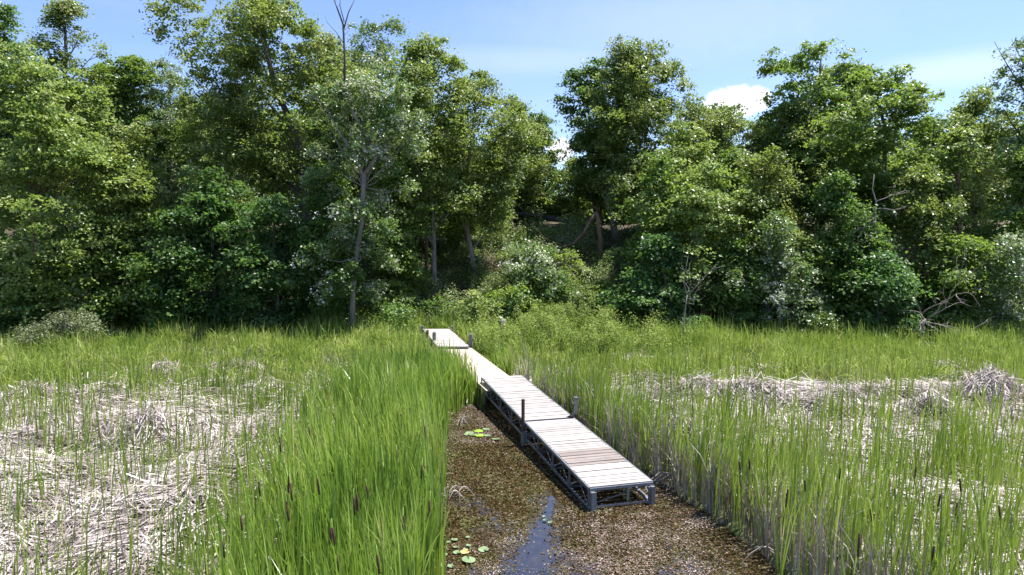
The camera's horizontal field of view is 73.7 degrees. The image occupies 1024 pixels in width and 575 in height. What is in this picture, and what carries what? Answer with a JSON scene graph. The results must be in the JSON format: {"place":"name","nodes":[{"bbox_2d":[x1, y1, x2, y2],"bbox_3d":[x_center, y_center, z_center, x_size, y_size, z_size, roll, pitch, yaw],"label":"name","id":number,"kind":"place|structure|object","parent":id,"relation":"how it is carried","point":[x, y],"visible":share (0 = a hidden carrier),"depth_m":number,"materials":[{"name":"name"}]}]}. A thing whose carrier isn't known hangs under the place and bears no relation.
{"place":"outdoors","nodes":[
{"label":"outdoors","id":0,"kind":"place"},
{"bbox_2d":[0,220,1023,574],"bbox_3d":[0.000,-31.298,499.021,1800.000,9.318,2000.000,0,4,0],"label":"ground","id":1,"kind":"structure","parent":0,"point":[650,476],"depth_m":20.91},
{"bbox_2d":[0,1,45,233],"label":"tree","id":2,"kind":"object","parent":1,"relation":"on","point":[7,17],"visible":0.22,"depth_m":42.02,"materials":[{"name":"green plant"}]},
{"bbox_2d":[0,235,58,333],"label":"shrub","id":3,"kind":"object","parent":1,"relation":"on","point":[11,320],"visible":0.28,"depth_m":31.68,"materials":[{"name":"green plant"}]},
{"bbox_2d":[0,379,97,402],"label":"dead reed heap","id":4,"kind":"object","parent":1,"relation":"on","point":[42,386],"visible":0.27,"depth_m":20.77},
{"bbox_2d":[2,307,109,346],"bbox_3d":[-19.951,1.929,29.923,4.153,2.104,3.235,-3,4,-34],"label":"shrub","id":5,"kind":"object","parent":1,"relation":"on","point":[59,325],"visible":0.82,"depth_m":29.86,"materials":[{"name":"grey plant"}]},
{"bbox_2d":[17,0,115,236],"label":"tree","id":6,"kind":"object","parent":1,"relation":"on","point":[61,12],"visible":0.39,"depth_m":41.66,"materials":[{"name":"green plant"}]},
{"bbox_2d":[0,38,185,322],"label":"tree","id":7,"kind":"object","parent":1,"relation":"on","point":[65,142],"visible":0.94,"depth_m":31.75,"materials":[{"name":"green plant"}]},
{"bbox_2d":[58,63,134,229],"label":"tree","id":8,"kind":"object","parent":1,"relation":"on","point":[116,116],"visible":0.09,"depth_m":44.61,"materials":[{"name":"green plant"}]},
{"bbox_2d":[16,217,177,329],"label":"tree","id":9,"kind":"object","parent":1,"relation":"on","point":[106,298],"visible":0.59,"depth_m":32.55,"materials":[{"name":"green plant"}]},
{"bbox_2d":[69,53,193,221],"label":"tree","id":10,"kind":"object","parent":1,"relation":"on","point":[129,80],"visible":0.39,"depth_m":43.69,"materials":[{"name":"green plant"}]},
{"bbox_2d":[72,121,195,326],"bbox_3d":[-19.069,-3.065,35.014,5.432,10.632,7.134,-2,4,-23],"label":"tree","id":11,"kind":"object","parent":1,"relation":"on","point":[143,165],"visible":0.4,"depth_m":33.76,"materials":[{"name":"green plant"}]},
{"bbox_2d":[80,393,199,455],"bbox_3d":[-8.824,3.327,16.138,3.174,1.575,2.095,0,4,0],"label":"dead reed heap","id":12,"kind":"object","parent":1,"relation":"on","point":[138,433],"visible":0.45,"depth_m":16.06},
{"bbox_2d":[99,55,208,209],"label":"tree","id":13,"kind":"object","parent":1,"relation":"on","point":[172,78],"visible":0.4,"depth_m":44.60,"materials":[{"name":"green plant"}]},
{"bbox_2d":[120,358,199,378],"bbox_3d":[-12.578,3.025,24.518,3.218,1.165,2.553,-2,4,-27],"label":"dead reed heap","id":14,"kind":"object","parent":1,"relation":"on","point":[167,362],"visible":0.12,"depth_m":24.35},
{"bbox_2d":[107,205,228,333],"bbox_3d":[-16.339,-0.636,32.693,4.725,6.634,4.229,0,4,0],"label":"shrub","id":15,"kind":"object","parent":1,"relation":"on","point":[162,316],"visible":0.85,"depth_m":32.22,"materials":[{"name":"green plant"}]},
{"bbox_2d":[136,419,259,455],"bbox_3d":[-7.252,3.655,15.981,3.634,1.031,2.569,0,4,0],"label":"dead reed heap","id":16,"kind":"object","parent":1,"relation":"on","point":[206,432],"visible":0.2,"depth_m":15.92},
{"bbox_2d":[140,164,275,327],"bbox_3d":[-14.732,-1.780,34.146,6.877,8.583,6.819,0,4,0],"label":"tree","id":17,"kind":"object","parent":1,"relation":"on","point":[213,240],"visible":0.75,"depth_m":33.07,"materials":[{"name":"teal plant"}]},
{"bbox_2d":[0,328,439,574],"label":"thin reeds","id":18,"kind":"object","parent":1,"relation":"on","point":[254,375],"visible":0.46,"depth_m":15.34,"materials":[{"name":"green plant"}]},
{"bbox_2d":[168,99,279,229],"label":"tree","id":19,"kind":"object","parent":1,"relation":"on","point":[188,125],"visible":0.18,"depth_m":42.92,"materials":[{"name":"green plant"}]},
{"bbox_2d":[236,507,266,574],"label":"cattail","id":20,"kind":"object","parent":1,"relation":"on","point":[242,524],"visible":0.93,"depth_m":8.57,"materials":[{"name":"green plant"}]},
{"bbox_2d":[132,0,382,302],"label":"tree","id":21,"kind":"object","parent":1,"relation":"on","point":[275,159],"visible":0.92,"depth_m":36.17,"materials":[{"name":"green plant"}]},
{"bbox_2d":[199,192,322,333],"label":"tree","id":22,"kind":"object","parent":1,"relation":"on","point":[279,286],"visible":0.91,"depth_m":32.80,"materials":[{"name":"teal plant"}]},
{"bbox_2d":[269,475,294,574],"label":"cattail","id":23,"kind":"object","parent":1,"relation":"on","point":[288,484],"visible":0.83,"depth_m":8.99,"materials":[{"name":"green plant"}]},
{"bbox_2d":[273,491,305,574],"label":"cattail","id":24,"kind":"object","parent":1,"relation":"on","point":[288,519],"visible":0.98,"depth_m":8.15,"materials":[{"name":"green plant"}]},
{"bbox_2d":[289,474,310,568],"bbox_3d":[-2.724,3.300,8.945,0.316,1.780,0.368,0,4,1],"label":"cattail","id":25,"kind":"object","parent":1,"relation":"on","point":[291,495],"visible":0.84,"depth_m":8.88,"materials":[{"name":"green plant"}]},
{"bbox_2d":[276,159,383,322],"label":"tree","id":26,"kind":"object","parent":1,"relation":"on","point":[318,222],"visible":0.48,"depth_m":34.23,"materials":[{"name":"green plant"}]},
{"bbox_2d":[288,18,373,243],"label":"tree","id":27,"kind":"object","parent":1,"relation":"on","point":[314,134],"visible":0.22,"depth_m":42.07,"materials":[{"name":"green plant"}]},
{"bbox_2d":[153,336,517,574],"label":"cattail reeds","id":28,"kind":"object","parent":1,"relation":"on","point":[402,392],"visible":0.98,"depth_m":10.94,"materials":[{"name":"green plant"}]},
{"bbox_2d":[310,45,392,222],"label":"tree","id":29,"kind":"object","parent":1,"relation":"on","point":[354,62],"visible":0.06,"depth_m":44.02,"materials":[{"name":"green plant"}]},
{"bbox_2d":[285,0,432,329],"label":"tree","id":30,"kind":"object","parent":1,"relation":"on","point":[393,118],"visible":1,"depth_m":32.77,"materials":[{"name":"green plant"}]},
{"bbox_2d":[326,15,433,249],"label":"tree","id":31,"kind":"object","parent":1,"relation":"on","point":[382,47],"visible":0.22,"depth_m":40.61,"materials":[{"name":"green plant"}]},
{"bbox_2d":[357,276,420,311],"bbox_3d":[-6.272,0.608,36.157,3.358,2.468,3.333,1,4,21],"label":"shrub","id":32,"kind":"object","parent":1,"relation":"on","point":[404,296],"visible":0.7,"depth_m":35.76,"materials":[{"name":"green plant"}]},
{"bbox_2d":[365,299,419,329],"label":"shrub","id":33,"kind":"object","parent":1,"relation":"on","point":[401,309],"visible":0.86,"depth_m":34.12,"materials":[{"name":"green plant"}]},
{"bbox_2d":[359,164,445,297],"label":"tree","id":34,"kind":"object","parent":1,"relation":"on","point":[403,248],"visible":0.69,"depth_m":36.39,"materials":[{"name":"green plant"}]},
{"bbox_2d":[389,265,438,301],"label":"shrub","id":35,"kind":"object","parent":1,"relation":"on","point":[421,284],"visible":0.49,"depth_m":37.28,"materials":[{"name":"green plant"}]},
{"bbox_2d":[347,29,496,293],"bbox_3d":[-4.676,-6.861,38.364,7.812,14.874,7.937,-3,4,-34],"label":"tree","id":36,"kind":"object","parent":1,"relation":"on","point":[421,71],"visible":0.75,"depth_m":37.01,"materials":[{"name":"green plant"}]},
{"bbox_2d":[412,292,462,319],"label":"shrub","id":37,"kind":"object","parent":1,"relation":"on","point":[433,308],"visible":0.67,"depth_m":35.38,"materials":[{"name":"green plant"}]},
{"bbox_2d":[423,329,468,349],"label":"platform","id":38,"kind":"structure","parent":1,"relation":"on","point":[441,334],"depth_m":29.65,"materials":[{"name":"grey wood"}]},
{"bbox_2d":[424,218,484,245],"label":"shrub","id":39,"kind":"object","parent":1,"relation":"on","point":[447,232],"visible":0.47,"depth_m":42.38,"materials":[{"name":"green plant"}]},
{"bbox_2d":[433,139,498,245],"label":"tree","id":40,"kind":"object","parent":1,"relation":"on","point":[473,227],"visible":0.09,"depth_m":42.52,"materials":[{"name":"green plant"}]},
{"bbox_2d":[398,69,546,274],"bbox_3d":[-2.368,-6.536,39.461,7.140,12.502,7.228,-3,5,-41],"label":"tree","id":41,"kind":"object","parent":1,"relation":"on","point":[495,181],"visible":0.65,"depth_m":38.70,"materials":[{"name":"green plant"}]},
{"bbox_2d":[442,348,508,404],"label":"boardwalk","id":42,"kind":"structure","parent":1,"relation":"on","point":[483,369],"depth_m":23.28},
{"bbox_2d":[446,289,516,324],"bbox_3d":[-1.525,1.155,35.082,3.828,2.201,3.129,2,4,27],"label":"shrub","id":43,"kind":"object","parent":1,"relation":"on","point":[477,300],"visible":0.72,"depth_m":34.71,"materials":[{"name":"green plant"}]},
{"bbox_2d":[0,345,1022,574],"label":"marsh herbs","id":44,"kind":"object","parent":1,"relation":"on","point":[60,552],"visible":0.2,"depth_m":16.70,"materials":[{"name":"green plant"}]},
{"bbox_2d":[0,345,1023,574],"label":"dead reed litter","id":45,"kind":"object","parent":1,"relation":"on","point":[93,512],"visible":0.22,"depth_m":13.84,"materials":[{"name":"plant"}]},
{"bbox_2d":[0,291,1023,392],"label":"sedge grass","id":46,"kind":"structure","parent":1,"relation":"on","point":[38,355],"depth_m":27.98,"materials":[{"name":"green plant"}]},
{"bbox_2d":[0,339,1023,574],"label":"dead stems","id":47,"kind":"object","parent":1,"relation":"on","point":[769,534],"visible":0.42,"depth_m":12.24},
{"bbox_2d":[2,211,1023,337],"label":"forest floor plants","id":48,"kind":"object","parent":1,"relation":"on","point":[602,270],"visible":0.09,"depth_m":39.23,"materials":[{"name":"green plant"}]},
{"bbox_2d":[2,103,1023,224],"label":"wood","id":49,"kind":"object","parent":1,"relation":"on","point":[997,196],"visible":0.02,"depth_m":57.48,"materials":[{"name":"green plant"}]},
{"bbox_2d":[358,205,668,331],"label":"slope undergrowth","id":50,"kind":"object","parent":1,"relation":"on","point":[478,261],"visible":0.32,"depth_m":40.35,"materials":[{"name":"green plant"}]},
{"bbox_2d":[15,310,1022,353],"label":"tall grass","id":51,"kind":"structure","parent":1,"relation":"on","point":[314,333],"depth_m":30.83,"materials":[{"name":"green plant"}]},
{"bbox_2d":[485,284,552,316],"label":"shrub","id":52,"kind":"object","parent":1,"relation":"on","point":[512,302],"visible":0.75,"depth_m":35.23,"materials":[{"name":"green plant"}]},
{"bbox_2d":[480,92,562,224],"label":"tree","id":53,"kind":"object","parent":1,"relation":"on","point":[533,172],"visible":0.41,"depth_m":47.55,"materials":[{"name":"green plant"}]},
{"bbox_2d":[495,237,566,299],"bbox_3d":[1.123,-0.960,38.074,4.333,3.692,4.324,-1,4,-10],"label":"shrub","id":54,"kind":"object","parent":1,"relation":"on","point":[532,267],"visible":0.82,"depth_m":37.38,"materials":[{"name":"green plant"}]},
{"bbox_2d":[509,224,562,239],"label":"shrub","id":55,"kind":"object","parent":1,"relation":"on","point":[545,231],"visible":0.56,"depth_m":43.16,"materials":[{"name":"green plant"}]},
{"bbox_2d":[525,108,565,221],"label":"tree","id":56,"kind":"object","parent":1,"relation":"on","point":[545,119],"visible":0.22,"depth_m":50.10,"materials":[{"name":"green plant"}]},
{"bbox_2d":[507,204,604,229],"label":"fallen log","id":57,"kind":"object","parent":1,"relation":"on","point":[547,217],"visible":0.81,"depth_m":45.40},
{"bbox_2d":[528,267,590,309],"bbox_3d":[2.527,0.223,36.517,3.376,2.604,3.978,0,4,0],"label":"shrub","id":58,"kind":"object","parent":1,"relation":"on","point":[553,289],"visible":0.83,"depth_m":36.27,"materials":[{"name":"green plant"}]},
{"bbox_2d":[537,157,592,222],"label":"tree","id":59,"kind":"object","parent":1,"relation":"on","point":[561,203],"visible":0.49,"depth_m":49.16,"materials":[{"name":"green plant"}]},
{"bbox_2d":[530,212,603,261],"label":"broken trunk","id":60,"kind":"object","parent":1,"relation":"on","point":[596,215],"visible":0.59,"depth_m":40.58,"materials":[{"name":"brown plant"}]},
{"bbox_2d":[541,245,595,278],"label":"shrub","id":61,"kind":"object","parent":1,"relation":"on","point":[574,262],"visible":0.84,"depth_m":38.70,"materials":[{"name":"green plant"}]},
{"bbox_2d":[457,264,694,359],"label":"meadow herbs","id":62,"kind":"object","parent":1,"relation":"on","point":[560,324],"visible":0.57,"depth_m":29.98,"materials":[{"name":"green plant"}]},
{"bbox_2d":[547,56,626,225],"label":"tree","id":63,"kind":"object","parent":1,"relation":"on","point":[574,75],"visible":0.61,"depth_m":44.97,"materials":[{"name":"green plant"}]},
{"bbox_2d":[576,278,623,309],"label":"shrub","id":64,"kind":"object","parent":1,"relation":"on","point":[600,284],"visible":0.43,"depth_m":35.98,"materials":[{"name":"green plant"}]},
{"bbox_2d":[573,287,647,321],"bbox_3d":[5.348,1.036,34.773,4.339,2.117,3.542,0,4,0],"label":"shrub","id":65,"kind":"object","parent":1,"relation":"on","point":[604,297],"visible":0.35,"depth_m":34.48,"materials":[{"name":"teal plant"}]},
{"bbox_2d":[554,33,718,239],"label":"tree","id":66,"kind":"object","parent":1,"relation":"on","point":[636,104],"visible":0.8,"depth_m":42.24,"materials":[{"name":"green plant"}]},
{"bbox_2d":[604,233,714,328],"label":"tree","id":67,"kind":"object","parent":1,"relation":"on","point":[664,252],"visible":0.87,"depth_m":33.63,"materials":[{"name":"teal plant"}]},
{"bbox_2d":[604,148,718,294],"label":"tree","id":68,"kind":"object","parent":1,"relation":"on","point":[651,207],"visible":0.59,"depth_m":36.11,"materials":[{"name":"green plant"}]},
{"bbox_2d":[626,118,737,253],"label":"tree","id":69,"kind":"object","parent":1,"relation":"on","point":[697,153],"visible":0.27,"depth_m":38.97,"materials":[{"name":"green plant"}]},
{"bbox_2d":[658,97,716,181],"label":"tree","id":70,"kind":"object","parent":1,"relation":"on","point":[692,118],"visible":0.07,"depth_m":45.01,"materials":[{"name":"green plant"}]},
{"bbox_2d":[666,403,713,454],"bbox_3d":[3.868,3.380,15.287,1.783,1.605,1.453,0,4,0],"label":"dead reed heap","id":71,"kind":"object","parent":1,"relation":"on","point":[683,427],"visible":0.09,"depth_m":15.23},
{"bbox_2d":[645,369,749,404],"bbox_3d":[5.899,3.155,21.110,4.259,1.375,2.480,0,4,0],"label":"dead reed heap","id":72,"kind":"object","parent":1,"relation":"on","point":[707,381],"visible":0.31,"depth_m":20.77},
{"bbox_2d":[648,156,766,326],"bbox_3d":[10.106,-2.292,34.901,5.844,8.854,7.376,3,5,38],"label":"tree","id":73,"kind":"object","parent":1,"relation":"on","point":[707,222],"visible":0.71,"depth_m":34.17,"materials":[{"name":"green plant"}]},
{"bbox_2d":[706,101,756,155],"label":"tree","id":74,"kind":"object","parent":1,"relation":"on","point":[720,107],"visible":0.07,"depth_m":45.81,"materials":[{"name":"green plant"}]},
{"bbox_2d":[711,145,754,237],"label":"tree","id":75,"kind":"object","parent":1,"relation":"on","point":[729,157],"visible":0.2,"depth_m":38.87,"materials":[{"name":"green plant"}]},
{"bbox_2d":[684,103,784,214],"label":"tree","id":76,"kind":"object","parent":1,"relation":"on","point":[731,131],"visible":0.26,"depth_m":42.61,"materials":[{"name":"green plant"}]},
{"bbox_2d":[700,235,772,330],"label":"tree","id":77,"kind":"object","parent":1,"relation":"on","point":[747,293],"visible":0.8,"depth_m":33.55,"materials":[{"name":"green plant"}]},
{"bbox_2d":[468,325,1023,574],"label":"marsh reeds","id":78,"kind":"object","parent":1,"relation":"on","point":[977,454],"visible":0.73,"depth_m":13.32,"materials":[{"name":"green plant"}]},
{"bbox_2d":[715,376,788,404],"bbox_3d":[7.202,3.208,20.915,2.881,1.158,2.983,3,5,43],"label":"dead reed heap","id":79,"kind":"object","parent":1,"relation":"on","point":[750,389],"visible":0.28,"depth_m":20.60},
{"bbox_2d":[712,143,828,311],"bbox_3d":[13.035,-2.814,35.968,6.199,9.426,6.257,0,4,0],"label":"tree","id":80,"kind":"object","parent":1,"relation":"on","point":[764,200],"visible":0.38,"depth_m":34.93,"materials":[{"name":"green plant"}]},
{"bbox_2d":[742,117,803,217],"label":"tree","id":81,"kind":"object","parent":1,"relation":"on","point":[760,142],"visible":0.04,"depth_m":42.60,"materials":[{"name":"green plant"}]},
{"bbox_2d":[723,208,840,333],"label":"tree","id":82,"kind":"object","parent":1,"relation":"on","point":[784,289],"visible":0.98,"depth_m":32.48,"materials":[{"name":"green plant"}]},
{"bbox_2d":[768,482,805,574],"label":"cattail","id":83,"kind":"object","parent":1,"relation":"on","point":[782,561],"visible":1,"depth_m":9.69,"materials":[{"name":"green plant"}]},
{"bbox_2d":[753,98,837,266],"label":"tree","id":84,"kind":"object","parent":1,"relation":"on","point":[795,128],"visible":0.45,"depth_m":39.98,"materials":[{"name":"green plant"}]},
{"bbox_2d":[745,37,885,234],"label":"tree","id":85,"kind":"object","parent":1,"relation":"on","point":[823,89],"visible":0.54,"depth_m":40.75,"materials":[{"name":"green plant"}]},
{"bbox_2d":[786,234,851,331],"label":"tree","id":86,"kind":"object","parent":1,"relation":"on","point":[825,271],"visible":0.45,"depth_m":33.50,"materials":[{"name":"green plant"}]},
{"bbox_2d":[776,378,898,407],"bbox_3d":[9.712,3.240,20.619,4.173,1.140,2.838,0,4,0],"label":"dead reed heap","id":87,"kind":"object","parent":1,"relation":"on","point":[844,388],"visible":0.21,"depth_m":20.43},
{"bbox_2d":[801,167,907,328],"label":"tree","id":88,"kind":"object","parent":1,"relation":"on","point":[837,201],"visible":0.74,"depth_m":33.68,"materials":[{"name":"green plant"}]},
{"bbox_2d":[816,60,925,244],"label":"tree","id":89,"kind":"object","parent":1,"relation":"on","point":[870,117],"visible":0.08,"depth_m":41.42,"materials":[{"name":"green plant"}]},
{"bbox_2d":[851,178,912,302],"bbox_3d":[18.128,-1.556,33.380,3.684,7.966,2.102,0,4,0],"label":"dead snag","id":90,"kind":"object","parent":1,"relation":"on","point":[875,215],"visible":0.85,"depth_m":33.63,"materials":[{"name":"grey wood"}]},
{"bbox_2d":[798,63,966,249],"bbox_3d":[19.861,-5.810,38.252,9.320,13.060,7.746,0,4,0],"label":"tree","id":91,"kind":"object","parent":1,"relation":"on","point":[871,140],"visible":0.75,"depth_m":36.35,"materials":[{"name":"green plant"}]},
{"bbox_2d":[824,245,940,337],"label":"tree","id":92,"kind":"object","parent":1,"relation":"on","point":[886,276],"visible":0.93,"depth_m":32.37,"materials":[{"name":"teal plant"}]},
{"bbox_2d":[856,158,986,325],"bbox_3d":[20.818,-2.196,35.188,5.863,8.769,5.525,0,4,0],"label":"tree","id":93,"kind":"object","parent":1,"relation":"on","point":[927,213],"visible":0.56,"depth_m":34.14,"materials":[{"name":"green plant"}]},
{"bbox_2d":[886,387,987,428],"bbox_3d":[11.325,3.318,18.313,3.040,1.434,2.135,0,4,0],"label":"dead reed heap","id":94,"kind":"object","parent":1,"relation":"on","point":[923,406],"visible":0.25,"depth_m":18.16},
{"bbox_2d":[891,110,983,224],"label":"tree","id":95,"kind":"object","parent":1,"relation":"on","point":[923,143],"visible":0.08,"depth_m":43.98,"materials":[{"name":"green plant"}]},
{"bbox_2d":[899,237,994,339],"bbox_3d":[19.677,0.504,30.698,3.187,5.497,3.410,-1,4,-20],"label":"fallen branch","id":96,"kind":"object","parent":1,"relation":"on","point":[923,322],"visible":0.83,"depth_m":31.08,"materials":[{"name":"grey wood"}]},
{"bbox_2d":[899,126,1006,293],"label":"tree","id":97,"kind":"object","parent":1,"relation":"on","point":[952,184],"visible":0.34,"depth_m":35.63,"materials":[{"name":"green plant"}]},
{"bbox_2d":[900,232,1006,333],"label":"tree","id":98,"kind":"object","parent":1,"relation":"on","point":[949,251],"visible":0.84,"depth_m":33.01,"materials":[{"name":"green plant"}]},
{"bbox_2d":[957,472,981,557],"bbox_3d":[6.659,3.421,9.983,0.359,1.453,0.208,2,4,27],"label":"cattail","id":99,"kind":"object","parent":1,"relation":"on","point":[973,506],"visible":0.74,"depth_m":9.97,"materials":[{"name":"green plant"}]},
{"bbox_2d":[929,82,1023,230],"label":"tree","id":100,"kind":"object","parent":1,"relation":"on","point":[967,115],"visible":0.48,"depth_m":41.39,"materials":[{"name":"green plant"}]},
{"bbox_2d":[945,360,1023,406],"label":"dead reed heap","id":101,"kind":"object","parent":1,"relation":"on","point":[988,382],"visible":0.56,"depth_m":20.39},
{"bbox_2d":[951,225,1023,333],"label":"tree","id":102,"kind":"object","parent":1,"relation":"on","point":[999,297],"visible":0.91,"depth_m":32.18,"materials":[{"name":"green plant"}]},
{"bbox_2d":[965,141,1023,314],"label":"tree","id":103,"kind":"object","parent":1,"relation":"on","point":[1013,210],"visible":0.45,"depth_m":35.16,"materials":[{"name":"green plant"}]},
{"bbox_2d":[982,36,1023,202],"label":"tree","id":104,"kind":"object","parent":1,"relation":"on","point":[1019,44],"visible":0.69,"depth_m":36.39,"materials":[{"name":"green plant"}]},
{"bbox_2d":[0,0,1023,224],"label":"sky","id":105,"kind":"structure","parent":0,"point":[526,45],"materials":[{"name":"blue"}]},
{"bbox_2d":[438,398,786,574],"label":"water","id":106,"kind":"structure","parent":0,"point":[533,561],"depth_m":11.85,"materials":[{"name":"liquid"}]},
{"bbox_2d":[521,397,654,511],"bbox_3d":[1.513,3.633,14.669,1.600,1.700,4.435,-1,4,-15],"label":"dock section","id":107,"kind":"object","parent":106,"relation":"in","point":[587,458],"visible":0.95,"depth_m":13.96,"materials":[{"name":"grey wood"}]},
{"bbox_2d":[481,375,574,436],"bbox_3d":[0.294,3.186,18.905,1.301,0.603,4.743,-1,4,-15],"label":"dock section","id":108,"kind":"object","parent":107,"relation":"attached to","point":[510,392],"visible":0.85,"depth_m":18.53,"materials":[{"name":"grey wood"}]},
{"bbox_2d":[445,404,772,574],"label":"floating weed","id":109,"kind":"object","parent":106,"relation":"on","point":[608,553],"visible":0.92,"depth_m":11.13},
{"bbox_2d":[438,398,783,574],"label":"weed mat","id":110,"kind":"object","parent":106,"relation":"on","point":[564,518],"visible":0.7,"depth_m":12.08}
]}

